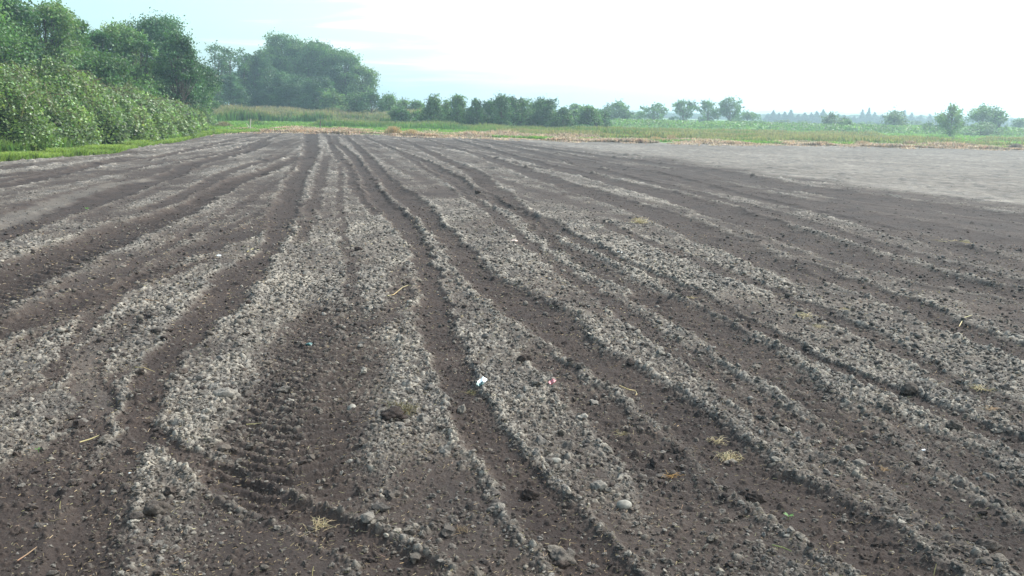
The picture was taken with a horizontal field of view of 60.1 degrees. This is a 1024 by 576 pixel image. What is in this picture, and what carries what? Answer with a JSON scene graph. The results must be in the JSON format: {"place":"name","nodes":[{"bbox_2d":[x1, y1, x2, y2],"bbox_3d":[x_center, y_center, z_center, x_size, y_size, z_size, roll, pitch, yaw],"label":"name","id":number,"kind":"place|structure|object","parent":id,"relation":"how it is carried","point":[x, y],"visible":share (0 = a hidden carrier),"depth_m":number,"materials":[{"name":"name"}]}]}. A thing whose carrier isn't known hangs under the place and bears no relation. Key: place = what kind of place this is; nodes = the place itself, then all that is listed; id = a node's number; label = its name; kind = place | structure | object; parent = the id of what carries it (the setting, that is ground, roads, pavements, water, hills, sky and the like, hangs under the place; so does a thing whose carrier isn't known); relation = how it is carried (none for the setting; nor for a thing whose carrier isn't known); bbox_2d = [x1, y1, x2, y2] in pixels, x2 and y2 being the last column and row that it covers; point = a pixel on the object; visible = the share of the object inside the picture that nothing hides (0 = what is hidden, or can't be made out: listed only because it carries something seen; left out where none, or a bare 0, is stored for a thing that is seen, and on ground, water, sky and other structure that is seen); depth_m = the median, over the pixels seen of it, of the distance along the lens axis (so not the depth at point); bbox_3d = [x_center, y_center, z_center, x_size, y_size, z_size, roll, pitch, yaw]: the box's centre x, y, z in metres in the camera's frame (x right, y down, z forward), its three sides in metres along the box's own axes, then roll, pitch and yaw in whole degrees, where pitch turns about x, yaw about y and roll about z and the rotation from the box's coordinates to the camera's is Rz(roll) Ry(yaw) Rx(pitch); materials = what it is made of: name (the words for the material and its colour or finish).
{"place":"outdoors","nodes":[
{"label":"outdoors","id":0,"kind":"place"},
{"bbox_2d":[211,103,420,122],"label":"seeding grass","id":1,"kind":"structure","parent":0,"point":[237,112],"depth_m":92.21,"materials":[{"name":"green plant"}]},
{"bbox_2d":[247,118,755,137],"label":"tall grass","id":2,"kind":"structure","parent":0,"point":[434,124],"depth_m":71.74,"materials":[{"name":"green plant"}]},
{"bbox_2d":[0,131,1023,575],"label":"field soil","id":3,"kind":"structure","parent":0,"point":[906,175],"depth_m":6.43,"materials":[{"name":"brown soil"}]},
{"bbox_2d":[143,499,169,515],"bbox_3d":[-1.474,0.920,3.654,0.097,0.088,0.095,4,12,13],"label":"earth clod","id":4,"kind":"object","parent":3,"relation":"on","point":[154,507],"visible":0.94,"depth_m":3.63,"materials":[{"name":"soil"}]},
{"bbox_2d":[212,387,240,400],"bbox_3d":[-1.655,0.623,5.124,0.159,0.096,0.124,1,11,0],"label":"earth clod","id":5,"kind":"object","parent":3,"relation":"on","point":[232,394],"visible":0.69,"depth_m":5.09,"materials":[{"name":"soil"}]},
{"bbox_2d":[299,516,336,531],"bbox_3d":[-0.782,0.960,3.615,0.144,0.045,0.123,7,13,26],"label":"straw tuft","id":6,"kind":"object","parent":3,"relation":"on","point":[317,524],"visible":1,"depth_m":3.61,"materials":[{"name":"beige plant"}]},
{"bbox_2d":[381,406,407,420],"bbox_3d":[-0.644,0.683,4.778,0.138,0.077,0.128,-6,13,-32],"label":"turf clod","id":7,"kind":"object","parent":3,"relation":"on","point":[392,412],"visible":0.97,"depth_m":4.75,"materials":[{"name":"soil"}]},
{"bbox_2d":[382,398,420,415],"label":"dead grass","id":8,"kind":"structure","parent":7,"relation":"on","point":[404,407],"depth_m":4.85,"materials":[{"name":"plant"}]},
{"bbox_2d":[0,164,1023,378],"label":"soil clods","id":9,"kind":"object","parent":3,"relation":"on","point":[585,269],"visible":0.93,"depth_m":8.59,"materials":[{"name":"grey soil"}]},
{"bbox_2d":[0,328,1023,575],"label":"soil clods","id":10,"kind":"object","parent":3,"relation":"on","point":[134,518],"visible":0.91,"depth_m":4.46,"materials":[{"name":"brown soil"}]},
{"bbox_2d":[0,216,1023,575],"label":"straw fibres","id":11,"kind":"object","parent":3,"relation":"on","point":[500,408],"visible":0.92,"depth_m":5.16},
{"bbox_2d":[517,354,532,361],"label":"earth clod","id":12,"kind":"object","parent":3,"relation":"on","point":[524,357],"visible":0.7,"depth_m":5.94,"materials":[{"name":"soil"}]},
{"bbox_2d":[520,488,539,499],"bbox_3d":[0.081,0.918,3.920,0.085,0.064,0.063,6,12,22],"label":"earth clod","id":13,"kind":"object","parent":3,"relation":"on","point":[527,494],"visible":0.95,"depth_m":3.90,"materials":[{"name":"soil"}]},
{"bbox_2d":[552,559,569,568],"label":"earth clod","id":14,"kind":"object","parent":3,"relation":"on","point":[560,564],"visible":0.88,"depth_m":3.30,"materials":[{"name":"soil"}]},
{"bbox_2d":[550,548,577,565],"bbox_3d":[0.192,1.032,3.370,0.103,0.080,0.102,-3,12,-22],"label":"earth clod","id":15,"kind":"object","parent":3,"relation":"on","point":[562,554],"visible":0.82,"depth_m":3.35,"materials":[{"name":"soil"}]},
{"bbox_2d":[590,480,607,490],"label":"earth clod","id":16,"kind":"object","parent":3,"relation":"on","point":[599,485],"visible":0.88,"depth_m":3.97,"materials":[{"name":"soil"}]},
{"bbox_2d":[212,131,1022,150],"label":"loose straw","id":17,"kind":"object","parent":3,"relation":"on","point":[559,141],"visible":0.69,"depth_m":52.62,"materials":[{"name":"beige plant"}]},
{"bbox_2d":[616,500,631,509],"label":"field stone","id":18,"kind":"object","parent":3,"relation":"on","point":[624,504],"visible":0.95,"depth_m":3.78,"materials":[{"name":"white stone"}]},
{"bbox_2d":[713,450,743,463],"bbox_3d":[1.094,0.846,4.443,0.204,0.042,0.168,-8,15,-39],"label":"straw tuft","id":19,"kind":"object","parent":3,"relation":"on","point":[728,457],"visible":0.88,"depth_m":4.45,"materials":[{"name":"beige plant"}]},
{"bbox_2d":[745,491,764,502],"bbox_3d":[1.089,0.939,3.959,0.092,0.064,0.071,1,11,0],"label":"earth clod","id":20,"kind":"object","parent":3,"relation":"on","point":[755,496],"visible":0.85,"depth_m":3.94,"materials":[{"name":"soil"}]},
{"bbox_2d":[841,444,857,453],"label":"earth clod","id":21,"kind":"object","parent":3,"relation":"on","point":[851,448],"visible":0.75,"depth_m":4.53,"materials":[{"name":"soil"}]},
{"bbox_2d":[852,459,866,467],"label":"earth clod","id":22,"kind":"object","parent":3,"relation":"on","point":[859,462],"visible":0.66,"depth_m":4.31,"materials":[{"name":"soil"}]},
{"bbox_2d":[900,381,917,393],"bbox_3d":[2.463,0.623,5.489,0.112,0.086,0.088,1,11,0],"label":"earth clod","id":23,"kind":"object","parent":3,"relation":"on","point":[908,387],"visible":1,"depth_m":5.46,"materials":[{"name":"soil"}]},
{"bbox_2d":[946,418,963,429],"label":"earth clod","id":24,"kind":"object","parent":3,"relation":"on","point":[954,423],"visible":0.98,"depth_m":4.81,"materials":[{"name":"soil"}]},
{"bbox_2d":[975,538,1002,552],"bbox_3d":[1.903,1.034,3.538,0.100,0.064,0.081,1,11,0],"label":"earth clod","id":25,"kind":"object","parent":3,"relation":"on","point":[992,546],"visible":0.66,"depth_m":3.51,"materials":[{"name":"soil"}]},
{"bbox_2d":[10,0,1023,117],"label":"sky","id":26,"kind":"structure","parent":0,"point":[799,56],"materials":[{"name":"white"}]},
{"bbox_2d":[212,118,1023,146],"bbox_3d":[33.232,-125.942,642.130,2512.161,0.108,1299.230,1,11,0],"label":"meadow ground","id":27,"kind":"structure","parent":0,"point":[648,126],"depth_m":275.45,"materials":[{"name":"green plant"}]},
{"bbox_2d":[0,0,41,58],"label":"leafy tree","id":28,"kind":"object","parent":27,"relation":"on","point":[7,35],"visible":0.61,"depth_m":40.57,"materials":[{"name":"green plant"}]},
{"bbox_2d":[0,0,48,67],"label":"leafy tree","id":29,"kind":"object","parent":27,"relation":"on","point":[19,13],"visible":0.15,"depth_m":42.10,"materials":[{"name":"green plant"}]},
{"bbox_2d":[0,34,72,71],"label":"leafy tree","id":30,"kind":"object","parent":27,"relation":"on","point":[18,56],"visible":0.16,"depth_m":39.07,"materials":[{"name":"green plant"}]},
{"bbox_2d":[3,0,87,69],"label":"leafy tree","id":31,"kind":"object","parent":27,"relation":"on","point":[61,18],"visible":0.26,"depth_m":44.97,"materials":[{"name":"green plant"}]},
{"bbox_2d":[69,17,110,78],"bbox_3d":[-23.731,-11.697,48.879,3.640,6.271,3.444,-5,13,-30],"label":"leafy tree","id":32,"kind":"object","parent":27,"relation":"on","point":[80,36],"visible":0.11,"depth_m":48.23,"materials":[{"name":"green plant"}]},
{"bbox_2d":[84,27,117,80],"bbox_3d":[-23.689,-11.918,50.846,3.089,5.928,3.624,6,12,23],"label":"leafy tree","id":33,"kind":"object","parent":27,"relation":"on","point":[100,37],"visible":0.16,"depth_m":50.17,"materials":[{"name":"green plant"}]},
{"bbox_2d":[0,52,213,151],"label":"bramble bank","id":34,"kind":"structure","parent":27,"relation":"on","point":[42,98],"depth_m":31.21,"materials":[{"name":"green plant"}]},
{"bbox_2d":[45,41,171,99],"bbox_3d":[-21.346,-10.133,45.024,7.217,4.807,6.600,1,11,0],"label":"leafy tree","id":35,"kind":"object","parent":27,"relation":"on","point":[98,66],"visible":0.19,"depth_m":44.53,"materials":[{"name":"green plant"}]},
{"bbox_2d":[0,124,221,152],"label":"tall verge grass","id":36,"kind":"structure","parent":27,"relation":"on","point":[8,146],"depth_m":27.39,"materials":[{"name":"green plant"}]},
{"bbox_2d":[92,18,154,80],"bbox_3d":[-23.735,-12.674,52.782,4.953,6.648,4.796,1,11,0],"label":"leafy tree","id":37,"kind":"object","parent":27,"relation":"on","point":[116,29],"visible":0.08,"depth_m":51.54,"materials":[{"name":"green plant"}]},
{"bbox_2d":[0,128,260,161],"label":"verge grass","id":38,"kind":"structure","parent":27,"relation":"on","point":[80,150],"depth_m":29.02,"materials":[{"name":"green plant"}]},
{"bbox_2d":[111,27,167,95],"bbox_3d":[-21.507,-11.888,50.778,3.505,5.992,3.581,-5,13,-29],"label":"leafy tree","id":39,"kind":"object","parent":27,"relation":"on","point":[131,43],"visible":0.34,"depth_m":50.03,"materials":[{"name":"green plant"}]},
{"bbox_2d":[117,7,226,111],"bbox_3d":[-23.735,-14.973,60.636,7.680,8.092,8.128,1,11,0],"label":"oak tree","id":40,"kind":"object","parent":27,"relation":"on","point":[155,29],"visible":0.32,"depth_m":59.22,"materials":[{"name":"green plant"}]},
{"bbox_2d":[151,27,208,109],"bbox_3d":[-19.098,-11.810,50.644,2.535,5.993,2.959,4,12,14],"label":"leafy tree","id":41,"kind":"object","parent":27,"relation":"on","point":[178,75],"visible":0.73,"depth_m":50.15,"materials":[{"name":"green plant"}]},
{"bbox_2d":[197,105,219,126],"bbox_3d":[-22.435,-12.303,62.994,2.965,1.970,2.662,1,11,0],"label":"willow shrub","id":42,"kind":"object","parent":27,"relation":"on","point":[208,114],"visible":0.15,"depth_m":63.08,"materials":[{"name":"green plant"}]},
{"bbox_2d":[205,66,220,114],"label":"leafy tree","id":43,"kind":"object","parent":27,"relation":"on","point":[215,104],"visible":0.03,"depth_m":78.80,"materials":[{"name":"green plant"}]},
{"bbox_2d":[203,40,228,88],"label":"airy tree","id":44,"kind":"object","parent":27,"relation":"on","point":[223,63],"visible":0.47,"depth_m":109.10,"materials":[{"name":"green plant"}]},
{"bbox_2d":[211,83,228,106],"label":"dense shrub","id":45,"kind":"object","parent":27,"relation":"on","point":[217,97],"visible":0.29,"depth_m":101.56,"materials":[{"name":"green plant"}]},
{"bbox_2d":[215,46,234,74],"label":"airy tree","id":46,"kind":"object","parent":27,"relation":"on","point":[229,56],"visible":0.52,"depth_m":110.57,"materials":[{"name":"green plant"}]},
{"bbox_2d":[213,70,253,106],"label":"dense shrub","id":47,"kind":"object","parent":27,"relation":"on","point":[234,92],"visible":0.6,"depth_m":108.80,"materials":[{"name":"green plant"}]},
{"bbox_2d":[231,47,254,104],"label":"airy tree","id":48,"kind":"object","parent":27,"relation":"on","point":[243,66],"visible":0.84,"depth_m":112.45,"materials":[{"name":"green plant"}]},
{"bbox_2d":[234,52,278,106],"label":"clump tree","id":49,"kind":"object","parent":27,"relation":"on","point":[262,69],"visible":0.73,"depth_m":113.53,"materials":[{"name":"green plant"}]},
{"bbox_2d":[253,45,283,105],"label":"clump tree","id":50,"kind":"object","parent":27,"relation":"on","point":[268,52],"visible":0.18,"depth_m":117.92,"materials":[{"name":"green plant"}]},
{"bbox_2d":[254,27,305,75],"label":"clump tree","id":51,"kind":"object","parent":27,"relation":"on","point":[272,41],"visible":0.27,"depth_m":119.53,"materials":[{"name":"green plant"}]},
{"bbox_2d":[255,69,314,107],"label":"clump tree","id":52,"kind":"object","parent":27,"relation":"on","point":[285,87],"visible":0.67,"depth_m":110.38,"materials":[{"name":"green plant"}]},
{"bbox_2d":[270,40,312,97],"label":"clump tree","id":53,"kind":"object","parent":27,"relation":"on","point":[288,46],"visible":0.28,"depth_m":118.16,"materials":[{"name":"green plant"}]},
{"bbox_2d":[280,37,329,96],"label":"clump tree","id":54,"kind":"object","parent":27,"relation":"on","point":[306,47],"visible":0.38,"depth_m":117.56,"materials":[{"name":"green plant"}]},
{"bbox_2d":[290,75,335,110],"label":"clump tree","id":55,"kind":"object","parent":27,"relation":"on","point":[312,87],"visible":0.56,"depth_m":108.57,"materials":[{"name":"green plant"}]},
{"bbox_2d":[297,38,346,89],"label":"clump tree","id":56,"kind":"object","parent":27,"relation":"on","point":[327,48],"visible":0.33,"depth_m":117.59,"materials":[{"name":"green plant"}]},
{"bbox_2d":[311,45,353,92],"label":"clump tree","id":57,"kind":"object","parent":27,"relation":"on","point":[326,62],"visible":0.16,"depth_m":117.70,"materials":[{"name":"green plant"}]},
{"bbox_2d":[315,87,350,111],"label":"leafy shrub","id":58,"kind":"object","parent":27,"relation":"on","point":[330,100],"visible":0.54,"depth_m":99.33,"materials":[{"name":"green plant"}]},
{"bbox_2d":[326,48,366,103],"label":"clump tree","id":59,"kind":"object","parent":27,"relation":"on","point":[337,71],"visible":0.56,"depth_m":116.39,"materials":[{"name":"green plant"}]},
{"bbox_2d":[343,90,367,110],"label":"leafy shrub","id":60,"kind":"object","parent":27,"relation":"on","point":[352,99],"visible":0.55,"depth_m":100.94,"materials":[{"name":"green plant"}]},
{"bbox_2d":[342,62,381,106],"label":"clump tree","id":61,"kind":"object","parent":27,"relation":"on","point":[370,76],"visible":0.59,"depth_m":115.88,"materials":[{"name":"green plant"}]},
{"bbox_2d":[353,88,390,114],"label":"leafy shrub","id":62,"kind":"object","parent":27,"relation":"on","point":[374,97],"visible":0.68,"depth_m":100.23,"materials":[{"name":"green plant"}]},
{"bbox_2d":[379,91,398,110],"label":"leafy shrub","id":63,"kind":"object","parent":27,"relation":"on","point":[390,98],"visible":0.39,"depth_m":102.77,"materials":[{"name":"green plant"}]},
{"bbox_2d":[382,125,401,133],"bbox_3d":[-7.471,-10.005,56.152,1.616,0.630,1.441,1,11,0],"label":"straw tussock","id":64,"kind":"object","parent":27,"relation":"on","point":[392,129],"visible":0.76,"depth_m":55.84,"materials":[{"name":"beige plant"}]},
{"bbox_2d":[386,105,405,121],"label":"bush","id":65,"kind":"object","parent":27,"relation":"on","point":[393,111],"visible":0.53,"depth_m":86.78,"materials":[{"name":"green plant"}]},
{"bbox_2d":[393,109,412,122],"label":"bush","id":66,"kind":"object","parent":27,"relation":"on","point":[404,115],"visible":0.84,"depth_m":84.21,"materials":[{"name":"green plant"}]},
{"bbox_2d":[396,97,414,110],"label":"leafy shrub","id":67,"kind":"object","parent":27,"relation":"on","point":[402,101],"visible":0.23,"depth_m":104.60,"materials":[{"name":"green plant"}]},
{"bbox_2d":[408,99,426,110],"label":"leafy shrub","id":68,"kind":"object","parent":27,"relation":"on","point":[415,104],"visible":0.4,"depth_m":104.62,"materials":[{"name":"green plant"}]},
{"bbox_2d":[414,93,450,123],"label":"tree","id":69,"kind":"object","parent":27,"relation":"on","point":[432,110],"visible":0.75,"depth_m":80.02,"materials":[{"name":"green plant"}]},
{"bbox_2d":[440,99,451,123],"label":"tree","id":70,"kind":"object","parent":27,"relation":"on","point":[445,105],"visible":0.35,"depth_m":82.21,"materials":[{"name":"green plant"}]},
{"bbox_2d":[444,93,469,124],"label":"tree","id":71,"kind":"object","parent":27,"relation":"on","point":[457,105],"visible":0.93,"depth_m":79.86,"materials":[{"name":"green plant"}]},
{"bbox_2d":[461,98,490,125],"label":"tree","id":72,"kind":"object","parent":27,"relation":"on","point":[475,115],"visible":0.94,"depth_m":80.01,"materials":[{"name":"green plant"}]},
{"bbox_2d":[481,99,498,124],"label":"tree","id":73,"kind":"object","parent":27,"relation":"on","point":[486,105],"visible":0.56,"depth_m":81.51,"materials":[{"name":"green plant"}]},
{"bbox_2d":[489,90,514,125],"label":"tree","id":74,"kind":"object","parent":27,"relation":"on","point":[500,105],"visible":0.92,"depth_m":78.15,"materials":[{"name":"green plant"}]},
{"bbox_2d":[405,113,599,127],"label":"scrub","id":75,"kind":"object","parent":27,"relation":"on","point":[533,122],"visible":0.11,"depth_m":83.11,"materials":[{"name":"green plant"}]},
{"bbox_2d":[506,96,521,126],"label":"tree","id":76,"kind":"object","parent":27,"relation":"on","point":[514,104],"visible":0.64,"depth_m":79.69,"materials":[{"name":"green plant"}]},
{"bbox_2d":[515,96,535,126],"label":"tree","id":77,"kind":"object","parent":27,"relation":"on","point":[523,103],"visible":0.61,"depth_m":80.75,"materials":[{"name":"green plant"}]},
{"bbox_2d":[530,93,561,127],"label":"tree","id":78,"kind":"object","parent":27,"relation":"on","point":[546,115],"visible":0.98,"depth_m":82.03,"materials":[{"name":"green plant"}]},
{"bbox_2d":[374,107,745,119],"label":"woodland","id":79,"kind":"object","parent":27,"relation":"on","point":[694,116],"visible":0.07,"depth_m":397.07,"materials":[{"name":"green plant"}]},
{"bbox_2d":[554,105,573,127],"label":"tree","id":80,"kind":"object","parent":27,"relation":"on","point":[564,112],"visible":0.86,"depth_m":82.66,"materials":[{"name":"green plant"}]},
{"bbox_2d":[573,104,600,125],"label":"tree","id":81,"kind":"object","parent":27,"relation":"on","point":[588,115],"visible":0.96,"depth_m":86.68,"materials":[{"name":"green plant"}]},
{"bbox_2d":[590,108,604,126],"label":"tree","id":82,"kind":"object","parent":27,"relation":"on","point":[600,121],"visible":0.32,"depth_m":88.56,"materials":[{"name":"green plant"}]},
{"bbox_2d":[597,109,613,126],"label":"tree","id":83,"kind":"object","parent":27,"relation":"on","point":[605,120],"visible":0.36,"depth_m":92.34,"materials":[{"name":"green plant"}]},
{"bbox_2d":[600,98,633,120],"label":"airy tree","id":84,"kind":"object","parent":27,"relation":"on","point":[621,108],"visible":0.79,"depth_m":132.62,"materials":[{"name":"green plant"}]},
{"bbox_2d":[230,125,1023,149],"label":"edge straw","id":85,"kind":"object","parent":27,"relation":"on","point":[482,133],"visible":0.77,"depth_m":54.77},
{"bbox_2d":[637,102,668,119],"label":"airy tree","id":86,"kind":"object","parent":27,"relation":"on","point":[651,114],"visible":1,"depth_m":136.90,"materials":[{"name":"green plant"}]},
{"bbox_2d":[672,99,698,119],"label":"airy tree","id":87,"kind":"object","parent":27,"relation":"on","point":[681,109],"visible":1,"depth_m":134.57,"materials":[{"name":"green plant"}]},
{"bbox_2d":[695,98,720,120],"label":"airy tree","id":88,"kind":"object","parent":27,"relation":"on","point":[708,105],"visible":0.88,"depth_m":136.96,"materials":[{"name":"green plant"}]},
{"bbox_2d":[715,95,744,119],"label":"airy tree","id":89,"kind":"object","parent":27,"relation":"on","point":[725,109],"visible":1,"depth_m":133.28,"materials":[{"name":"green plant"}]},
{"bbox_2d":[732,109,765,121],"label":"bush","id":90,"kind":"object","parent":27,"relation":"on","point":[751,116],"visible":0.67,"depth_m":146.09,"materials":[{"name":"green plant"}]},
{"bbox_2d":[496,125,1023,145],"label":"rough weeds","id":91,"kind":"object","parent":27,"relation":"on","point":[832,135],"visible":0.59,"depth_m":63.06,"materials":[{"name":"green plant"}]},
{"bbox_2d":[766,110,778,121],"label":"spruce","id":92,"kind":"object","parent":27,"relation":"on","point":[773,117],"visible":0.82,"depth_m":283.80,"materials":[{"name":"green plant"}]},
{"bbox_2d":[607,118,1023,135],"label":"scrub","id":93,"kind":"object","parent":27,"relation":"on","point":[801,126],"visible":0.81,"depth_m":105.13,"materials":[{"name":"green plant"}]},
{"bbox_2d":[819,111,849,130],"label":"waste shrub","id":94,"kind":"object","parent":27,"relation":"on","point":[830,119],"visible":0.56,"depth_m":110.15,"materials":[{"name":"green plant"}]},
{"bbox_2d":[755,113,1020,121],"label":"woodland","id":95,"kind":"object","parent":27,"relation":"on","point":[851,116],"visible":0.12,"depth_m":377.89,"materials":[{"name":"green plant"}]},
{"bbox_2d":[876,105,909,131],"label":"waste shrub","id":96,"kind":"object","parent":27,"relation":"on","point":[893,118],"visible":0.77,"depth_m":110.04,"materials":[{"name":"green plant"}]},
{"bbox_2d":[922,121,940,132],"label":"waste shrub","id":97,"kind":"object","parent":27,"relation":"on","point":[929,124],"visible":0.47,"depth_m":108.17,"materials":[{"name":"green plant"}]},
{"bbox_2d":[932,102,970,136],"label":"waste shrub","id":98,"kind":"object","parent":27,"relation":"on","point":[941,118],"visible":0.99,"depth_m":87.65,"materials":[{"name":"green plant"}]},
{"bbox_2d":[963,121,1005,135],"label":"waste shrub","id":99,"kind":"object","parent":27,"relation":"on","point":[984,126],"visible":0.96,"depth_m":98.98,"materials":[{"name":"green plant"}]},
{"bbox_2d":[965,102,1009,131],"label":"waste shrub","id":100,"kind":"object","parent":27,"relation":"on","point":[983,113],"visible":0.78,"depth_m":107.33,"materials":[{"name":"green plant"}]},
{"bbox_2d":[988,107,1010,134],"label":"waste shrub","id":101,"kind":"object","parent":27,"relation":"on","point":[1000,118],"visible":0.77,"depth_m":106.81,"materials":[{"name":"green plant"}]},
{"bbox_2d":[1011,117,1023,127],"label":"waste shrub","id":102,"kind":"object","parent":27,"relation":"on","point":[1018,123],"visible":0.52,"depth_m":132.84,"materials":[{"name":"green plant"}]},
{"bbox_2d":[369,107,968,116],"bbox_3d":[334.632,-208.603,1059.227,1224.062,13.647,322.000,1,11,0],"label":"hills","id":103,"kind":"structure","parent":0,"point":[908,113],"depth_m":1061.24,"materials":[{"name":"green plant"}]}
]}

